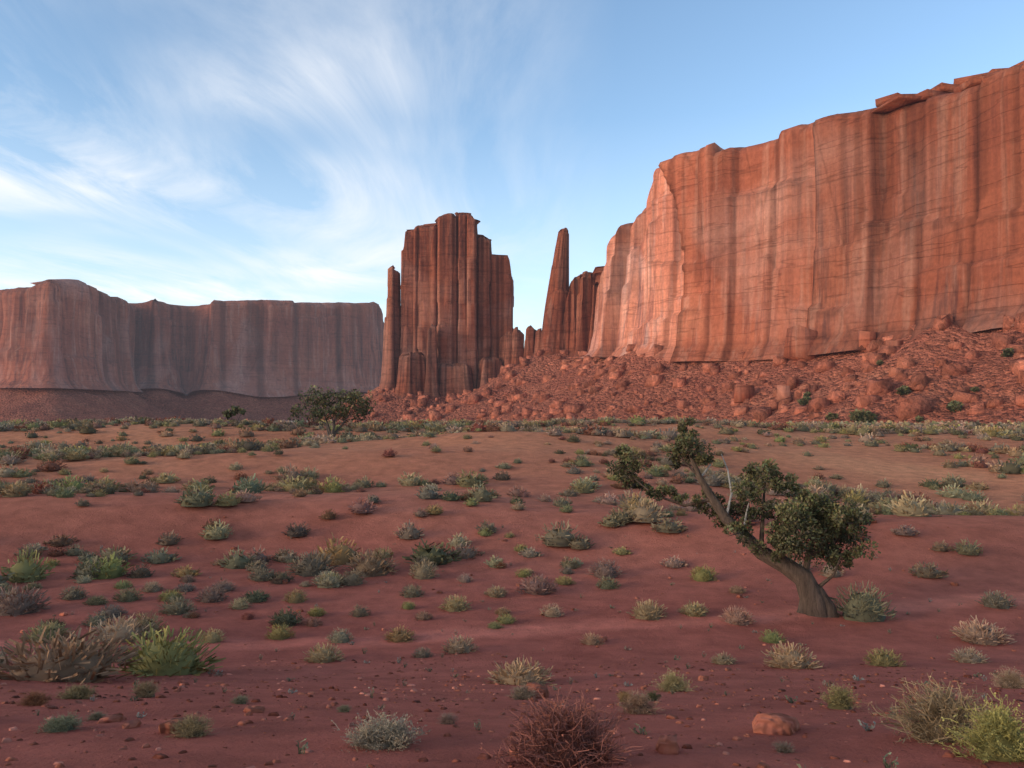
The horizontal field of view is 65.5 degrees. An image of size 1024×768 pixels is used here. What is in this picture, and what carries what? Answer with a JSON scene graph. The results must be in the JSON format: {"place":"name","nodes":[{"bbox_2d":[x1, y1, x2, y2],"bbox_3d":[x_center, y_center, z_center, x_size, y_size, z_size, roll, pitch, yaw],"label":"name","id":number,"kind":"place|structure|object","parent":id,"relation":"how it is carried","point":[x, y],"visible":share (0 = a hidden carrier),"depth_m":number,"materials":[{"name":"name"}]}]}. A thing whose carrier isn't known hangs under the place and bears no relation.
{"place":"outdoors","nodes":[
{"label":"outdoors","id":0,"kind":"place"},
{"bbox_2d":[0,421,1023,767],"bbox_3d":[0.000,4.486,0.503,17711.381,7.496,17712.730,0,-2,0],"label":"ground","id":1,"kind":"structure","parent":0,"point":[920,635],"depth_m":18.97,"materials":[{"name":"red soil"}]},
{"bbox_2d":[0,388,366,421],"bbox_3d":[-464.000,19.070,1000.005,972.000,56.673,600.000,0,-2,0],"label":"talus slope","id":2,"kind":"structure","parent":1,"relation":"on","point":[43,404],"depth_m":940.17,"materials":[{"name":"brown stone"}]},
{"bbox_2d":[0,279,383,396],"bbox_3d":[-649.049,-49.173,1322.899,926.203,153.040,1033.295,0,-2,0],"label":"mesa","id":3,"kind":"structure","parent":2,"relation":"on","point":[67,333],"depth_m":1106.06,"materials":[{"name":"stone"}]},
{"bbox_2d":[221,405,245,420],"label":"tree","id":4,"kind":"object","parent":1,"relation":"on","point":[227,413],"depth_m":75.89,"materials":[{"name":"green plant"}]},
{"bbox_2d":[287,385,375,436],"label":"juniper","id":5,"kind":"object","parent":1,"relation":"on","point":[360,402],"depth_m":68.08,"materials":[{"name":"green plant"}]},
{"bbox_2d":[0,548,1016,685],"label":"shrubs","id":6,"kind":"object","parent":1,"relation":"on","point":[75,659],"visible":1,"depth_m":16.26,"materials":[{"name":"green plant"}]},
{"bbox_2d":[1,525,1017,767],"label":"rocks","id":7,"kind":"object","parent":1,"relation":"on","point":[866,728],"visible":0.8,"depth_m":10.03,"materials":[{"name":"red stone"}]},
{"bbox_2d":[0,434,1023,587],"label":"shrubs","id":8,"kind":"object","parent":1,"relation":"on","point":[106,564],"visible":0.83,"depth_m":30.88,"materials":[{"name":"green plant"}]},
{"bbox_2d":[0,652,1023,767],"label":"gravel stones","id":9,"kind":"object","parent":1,"relation":"on","point":[761,764],"visible":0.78,"depth_m":8.02,"materials":[{"name":"red stone"}]},
{"bbox_2d":[0,415,1023,477],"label":"shrubs","id":10,"kind":"object","parent":1,"relation":"on","point":[89,425],"visible":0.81,"depth_m":69.19,"materials":[{"name":"green plant"}]},
{"bbox_2d":[1,419,1023,429],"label":"shrubs","id":11,"kind":"object","parent":1,"relation":"on","point":[965,423],"visible":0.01,"depth_m":127.86,"materials":[{"name":"green plant"}]},
{"bbox_2d":[14,665,1023,767],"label":"shrubs","id":12,"kind":"object","parent":1,"relation":"on","point":[564,740],"visible":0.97,"depth_m":5.13,"materials":[{"name":"green plant"}]},
{"bbox_2d":[20,516,1023,757],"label":"loose stones","id":13,"kind":"object","parent":1,"relation":"on","point":[775,724],"visible":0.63,"depth_m":5.92,"materials":[{"name":"red stone"}]},
{"bbox_2d":[322,312,1023,422],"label":"talus boulders","id":14,"kind":"object","parent":1,"relation":"on","point":[904,408],"visible":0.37,"depth_m":323.06,"materials":[{"name":"brown stone"}]},
{"bbox_2d":[380,265,400,388],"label":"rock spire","id":15,"kind":"object","parent":14,"relation":"on","point":[392,342],"visible":0.92,"depth_m":596.12,"materials":[{"name":"stone"}]},
{"bbox_2d":[379,317,385,386],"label":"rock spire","id":16,"kind":"structure","parent":15,"relation":"attached to","point":[383,350],"depth_m":599.17,"materials":[{"name":"stone"}]},
{"bbox_2d":[605,416,880,617],"bbox_3d":[5.335,3.223,19.007,6.276,4.907,2.290,0,-2,12],"label":"juniper","id":17,"kind":"object","parent":1,"relation":"on","point":[808,502],"depth_m":18.72,"materials":[{"name":"green plant"}]},
{"bbox_2d":[0,0,1023,342],"label":"sky","id":18,"kind":"structure","parent":0,"point":[174,152],"materials":[{"name":"blue"}]},
{"bbox_2d":[562,266,603,352],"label":"rock buttress","id":19,"kind":"structure","parent":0,"point":[574,287],"depth_m":546.14,"materials":[{"name":"stone"}]},
{"bbox_2d":[568,293,575,355],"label":"rock column","id":20,"kind":"structure","parent":19,"relation":"on","point":[572,345],"depth_m":546.36,"materials":[{"name":"stone"}]},
{"bbox_2d":[574,272,594,356],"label":"rock column","id":21,"kind":"structure","parent":19,"relation":"on","point":[583,305],"depth_m":540.18,"materials":[{"name":"stone"}]},
{"bbox_2d":[587,282,598,350],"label":"rock column","id":22,"kind":"structure","parent":19,"relation":"on","point":[595,285],"depth_m":530.14,"materials":[{"name":"stone"}]},
{"bbox_2d":[321,323,1023,423],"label":"talus slope","id":23,"kind":"structure","parent":0,"point":[925,348],"depth_m":331.17,"materials":[{"name":"brown stone"}]},
{"bbox_2d":[395,351,425,398],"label":"rock column","id":24,"kind":"structure","parent":23,"relation":"on","point":[411,376],"depth_m":582.49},
{"bbox_2d":[423,324,440,397],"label":"rock column","id":25,"kind":"structure","parent":23,"relation":"on","point":[431,390],"depth_m":577.30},
{"bbox_2d":[424,363,474,396],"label":"rock block","id":26,"kind":"structure","parent":23,"relation":"on","point":[457,378],"depth_m":580.91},
{"bbox_2d":[400,212,513,388],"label":"butte","id":27,"kind":"object","parent":23,"relation":"on","point":[457,286],"visible":0.84,"depth_m":598.44,"materials":[{"name":"stone"}]},
{"bbox_2d":[476,357,501,388],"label":"rock column","id":28,"kind":"structure","parent":23,"relation":"on","point":[488,367],"depth_m":584.25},
{"bbox_2d":[499,331,511,365],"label":"rock pinnacle","id":29,"kind":"object","parent":23,"relation":"on","point":[505,353],"visible":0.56,"depth_m":589.85,"materials":[{"name":"brown stone"}]},
{"bbox_2d":[511,327,523,364],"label":"rock pinnacle","id":30,"kind":"object","parent":23,"relation":"on","point":[517,337],"visible":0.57,"depth_m":583.84,"materials":[{"name":"brown stone"}]},
{"bbox_2d":[523,325,536,357],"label":"rock pinnacle","id":31,"kind":"object","parent":23,"relation":"on","point":[529,344],"visible":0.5,"depth_m":578.33,"materials":[{"name":"brown stone"}]},
{"bbox_2d":[533,328,541,355],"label":"rock pinnacle","id":32,"kind":"object","parent":23,"relation":"on","point":[537,339],"visible":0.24,"depth_m":571.67,"materials":[{"name":"brown stone"}]},
{"bbox_2d":[539,289,567,355],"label":"rock column","id":33,"kind":"structure","parent":23,"relation":"on","point":[552,338],"depth_m":550.63,"materials":[{"name":"brown stone"}]},
{"bbox_2d":[539,228,568,348],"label":"rock spire","id":34,"kind":"structure","parent":23,"relation":"on","point":[559,277],"depth_m":558.64,"materials":[{"name":"brown stone"}]},
{"bbox_2d":[555,325,903,418],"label":"boulders","id":35,"kind":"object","parent":23,"relation":"on","point":[799,340],"depth_m":337.31,"materials":[{"name":"brown stone"}]},
{"bbox_2d":[573,64,1023,361],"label":"cliff","id":36,"kind":"structure","parent":23,"relation":"on","point":[836,232],"depth_m":339.73,"materials":[{"name":"stone"}]},
{"bbox_2d":[871,61,1023,113],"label":"butte cap rocks","id":37,"kind":"object","parent":36,"relation":"on","point":[889,103],"visible":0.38,"depth_m":314.46,"materials":[{"name":"stone"}]},
{"bbox_2d":[584,348,1014,422],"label":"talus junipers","id":38,"kind":"object","parent":23,"relation":"on","point":[862,415],"visible":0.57,"depth_m":240.97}
]}

